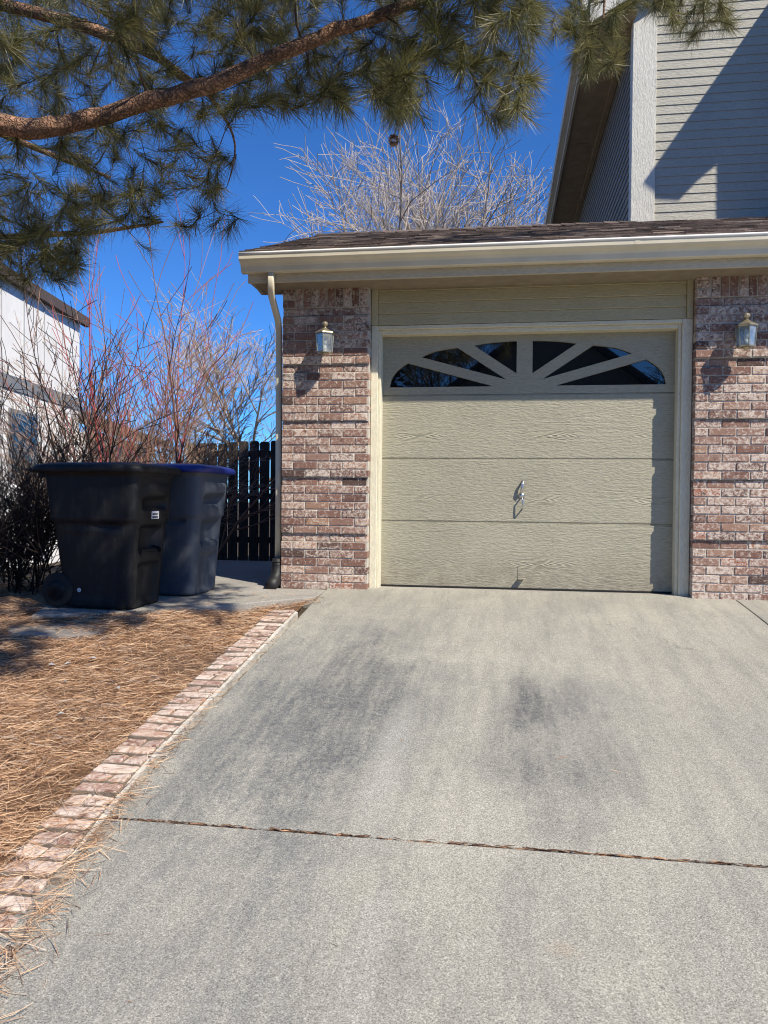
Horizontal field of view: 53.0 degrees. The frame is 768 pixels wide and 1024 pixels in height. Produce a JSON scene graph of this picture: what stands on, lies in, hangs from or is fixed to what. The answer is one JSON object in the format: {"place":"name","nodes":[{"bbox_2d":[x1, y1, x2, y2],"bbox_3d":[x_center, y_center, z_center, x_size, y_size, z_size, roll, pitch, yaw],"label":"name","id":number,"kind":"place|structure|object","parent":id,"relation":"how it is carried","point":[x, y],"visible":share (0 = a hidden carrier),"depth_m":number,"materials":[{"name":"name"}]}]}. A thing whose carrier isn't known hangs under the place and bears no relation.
{"place":"outdoors","nodes":[
{"label":"outdoors","id":0,"kind":"place"},
{"bbox_2d":[0,502,306,617],"bbox_3d":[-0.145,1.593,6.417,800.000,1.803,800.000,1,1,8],"label":"ground","id":1,"kind":"structure","parent":0,"point":[300,611],"depth_m":10.22,"materials":[{"name":"soil"}]},
{"bbox_2d":[0,265,168,567],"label":"neighbour house","id":2,"kind":"structure","parent":1,"relation":"on","point":[12,301],"depth_m":20.75,"materials":[{"name":"white paint"}]},
{"bbox_2d":[8,408,37,479],"bbox_3d":[-9.419,-1.728,20.130,0.053,1.800,1.600,1,1,-1],"label":"window","id":3,"kind":"structure","parent":2,"relation":"in","point":[9,409],"depth_m":19.98,"materials":[{"name":"glass"}]},
{"bbox_2d":[0,195,206,513],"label":"dark stemmed bush","id":4,"kind":"object","parent":1,"relation":"on","point":[95,430],"visible":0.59,"depth_m":7.30,"materials":[{"name":"brown plant"}]},
{"bbox_2d":[0,151,274,557],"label":"red stemmed shrub","id":5,"kind":"object","parent":1,"relation":"on","point":[177,429],"visible":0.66,"depth_m":8.38,"materials":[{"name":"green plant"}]},
{"bbox_2d":[0,309,275,526],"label":"tan shrub","id":6,"kind":"object","parent":1,"relation":"on","point":[203,461],"visible":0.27,"depth_m":9.07,"materials":[{"name":"brown plant"}]},
{"bbox_2d":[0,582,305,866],"bbox_3d":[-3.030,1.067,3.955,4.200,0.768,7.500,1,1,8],"label":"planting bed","id":7,"kind":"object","parent":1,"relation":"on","point":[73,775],"visible":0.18,"depth_m":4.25,"materials":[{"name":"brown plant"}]},
{"bbox_2d":[0,342,146,597],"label":"dark shrub","id":8,"kind":"object","parent":7,"relation":"on","point":[26,514],"visible":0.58,"depth_m":6.13,"materials":[{"name":"brown plant"}]},
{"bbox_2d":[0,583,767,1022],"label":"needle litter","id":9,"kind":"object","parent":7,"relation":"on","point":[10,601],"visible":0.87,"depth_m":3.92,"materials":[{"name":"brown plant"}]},
{"bbox_2d":[6,623,108,639],"bbox_3d":[-2.106,0.775,4.956,0.664,0.072,0.274,1,1,8],"label":"flat stone","id":10,"kind":"object","parent":9,"relation":"on","point":[38,632],"visible":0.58,"depth_m":4.89,"materials":[{"name":"grey stone"}]},
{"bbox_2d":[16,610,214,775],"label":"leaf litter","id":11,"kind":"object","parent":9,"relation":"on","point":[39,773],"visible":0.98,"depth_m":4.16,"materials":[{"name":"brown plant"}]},
{"bbox_2d":[132,271,282,484],"bbox_3d":[-2.560,-2.051,17.373,5.810,6.368,4.722,0,1,-6],"label":"bare tree","id":12,"kind":"object","parent":1,"relation":"on","point":[236,375],"visible":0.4,"depth_m":17.06,"materials":[{"name":"brown plant"}]},
{"bbox_2d":[187,441,282,560],"bbox_3d":[-1.527,-0.081,10.908,2.614,1.946,0.154,1,1,8],"label":"wood fence","id":13,"kind":"object","parent":1,"relation":"on","point":[260,538],"visible":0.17,"depth_m":10.89,"materials":[{"name":"black wood"}]},
{"bbox_2d":[0,0,746,302],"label":"pine tree","id":14,"kind":"object","parent":1,"relation":"on","point":[131,34],"visible":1,"depth_m":4.15,"materials":[{"name":"green plant"}]},
{"bbox_2d":[250,81,552,295],"bbox_3d":[1.008,-5.110,20.097,9.145,12.573,10.591,1,1,28],"label":"bare tree","id":15,"kind":"object","parent":1,"relation":"on","point":[419,220],"visible":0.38,"depth_m":19.39,"materials":[{"name":"grey plant"}]},
{"bbox_2d":[238,0,767,599],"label":"house","id":16,"kind":"structure","parent":1,"relation":"on","point":[570,394],"depth_m":6.41,"materials":[{"name":"brick"}]},
{"bbox_2d":[315,321,334,355],"bbox_3d":[-0.480,-1.415,6.316,0.145,0.286,0.216,1,1,8],"label":"wall lamp","id":17,"kind":"object","parent":16,"relation":"attached to","point":[326,334],"visible":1,"depth_m":6.28,"materials":[{"name":"clear glass"}]},
{"bbox_2d":[381,331,675,593],"bbox_3d":[1.165,-0.430,6.408,2.465,2.164,0.108,1,1,8],"label":"garage door","id":18,"kind":"structure","parent":16,"relation":"in","point":[539,435],"depth_m":6.41,"materials":[{"name":"paint"}]},
{"bbox_2d":[734,313,757,350],"bbox_3d":[2.743,-1.361,5.840,0.145,0.286,0.216,1,1,8],"label":"wall lamp","id":19,"kind":"object","parent":16,"relation":"attached to","point":[741,333],"visible":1,"depth_m":5.80,"materials":[{"name":"clear glass"}]},
{"bbox_2d":[32,560,324,618],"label":"path","id":20,"kind":"structure","parent":0,"point":[247,578],"depth_m":6.04,"materials":[{"name":"concrete"}]},
{"bbox_2d":[29,462,181,609],"bbox_3d":[-2.033,0.160,5.649,0.921,1.039,0.716,1,1,12],"label":"wheelie bin","id":21,"kind":"object","parent":20,"relation":"on","point":[110,519],"visible":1,"depth_m":5.39,"materials":[{"name":"black plastic"}]},
{"bbox_2d":[145,463,234,595],"bbox_3d":[-1.748,0.130,6.274,0.921,1.039,0.716,1,1,12],"label":"wheelie bin","id":22,"kind":"object","parent":20,"relation":"on","point":[192,534],"visible":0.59,"depth_m":6.00,"materials":[{"name":"blue plastic"}]},
{"bbox_2d":[0,0,580,502],"label":"sky","id":23,"kind":"structure","parent":0,"point":[261,168],"materials":[{"name":"blue"}]},
{"bbox_2d":[0,588,767,1023],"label":"driveway","id":24,"kind":"structure","parent":0,"point":[408,718],"depth_m":2.68,"materials":[{"name":"concrete"}]},
{"bbox_2d":[0,610,297,933],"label":"brick edging","id":25,"kind":"object","parent":24,"relation":"on","point":[158,734],"visible":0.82,"depth_m":3.27,"materials":[{"name":"brick"}]},
{"bbox_2d":[379,586,672,595],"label":"garage floor","id":26,"kind":"structure","parent":0,"point":[526,590],"depth_m":6.36,"materials":[{"name":"concrete"}]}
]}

